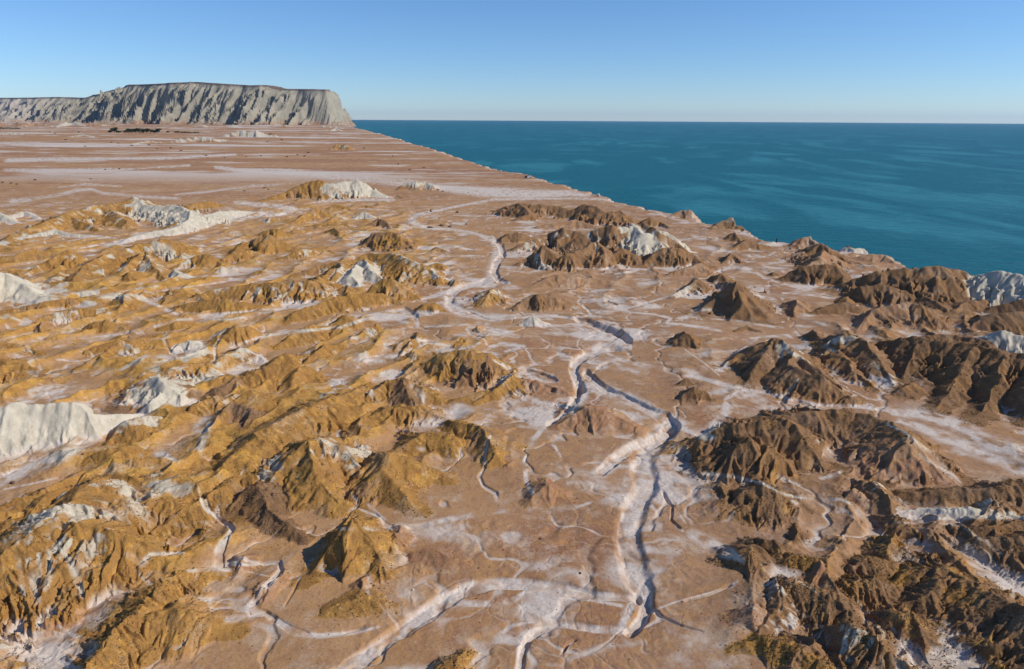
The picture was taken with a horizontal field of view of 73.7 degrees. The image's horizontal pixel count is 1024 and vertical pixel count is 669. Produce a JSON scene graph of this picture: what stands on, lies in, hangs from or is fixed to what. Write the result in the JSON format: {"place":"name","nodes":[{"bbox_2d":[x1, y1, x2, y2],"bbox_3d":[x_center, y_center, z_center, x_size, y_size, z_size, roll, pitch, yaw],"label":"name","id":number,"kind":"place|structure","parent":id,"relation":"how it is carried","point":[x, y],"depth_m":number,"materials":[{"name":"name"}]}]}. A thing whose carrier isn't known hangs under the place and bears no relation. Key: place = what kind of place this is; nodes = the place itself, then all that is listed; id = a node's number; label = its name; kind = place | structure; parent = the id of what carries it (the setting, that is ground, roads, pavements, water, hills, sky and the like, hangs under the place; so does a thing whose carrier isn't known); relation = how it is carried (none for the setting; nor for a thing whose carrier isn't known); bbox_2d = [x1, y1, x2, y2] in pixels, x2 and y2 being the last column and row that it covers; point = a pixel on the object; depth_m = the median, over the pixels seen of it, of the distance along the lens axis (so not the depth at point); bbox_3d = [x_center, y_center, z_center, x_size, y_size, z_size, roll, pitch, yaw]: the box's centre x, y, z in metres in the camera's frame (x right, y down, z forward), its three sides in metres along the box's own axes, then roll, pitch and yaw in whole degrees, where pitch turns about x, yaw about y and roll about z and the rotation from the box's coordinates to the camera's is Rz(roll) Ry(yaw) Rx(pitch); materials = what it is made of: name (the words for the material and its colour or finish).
{"place":"outdoors","nodes":[
{"label":"outdoors","id":0,"kind":"place"},
{"bbox_2d":[0,121,1023,668],"bbox_3d":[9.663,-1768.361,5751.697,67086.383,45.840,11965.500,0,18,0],"label":"terrain","id":1,"kind":"structure","parent":0,"point":[182,251],"depth_m":91.88,"materials":[{"name":"brown soil"}]},
{"bbox_2d":[0,81,355,126],"bbox_3d":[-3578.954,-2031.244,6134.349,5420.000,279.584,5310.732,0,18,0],"label":"mesa","id":2,"kind":"structure","parent":1,"relation":"on","point":[197,103],"depth_m":4175.64,"materials":[{"name":"grey stone"}]},
{"bbox_2d":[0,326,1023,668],"bbox_3d":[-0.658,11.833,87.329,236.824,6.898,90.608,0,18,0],"label":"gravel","id":3,"kind":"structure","parent":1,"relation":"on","point":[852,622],"depth_m":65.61,"materials":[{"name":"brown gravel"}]},
{"bbox_2d":[0,0,1023,123],"label":"sky","id":4,"kind":"structure","parent":0,"point":[832,61],"materials":[{"name":"blue"}]},
{"bbox_2d":[352,120,1023,275],"bbox_3d":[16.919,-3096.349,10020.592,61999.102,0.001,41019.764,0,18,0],"label":"sea","id":5,"kind":"structure","parent":0,"point":[921,195],"depth_m":858.14,"materials":[{"name":"liquid"}]}
]}

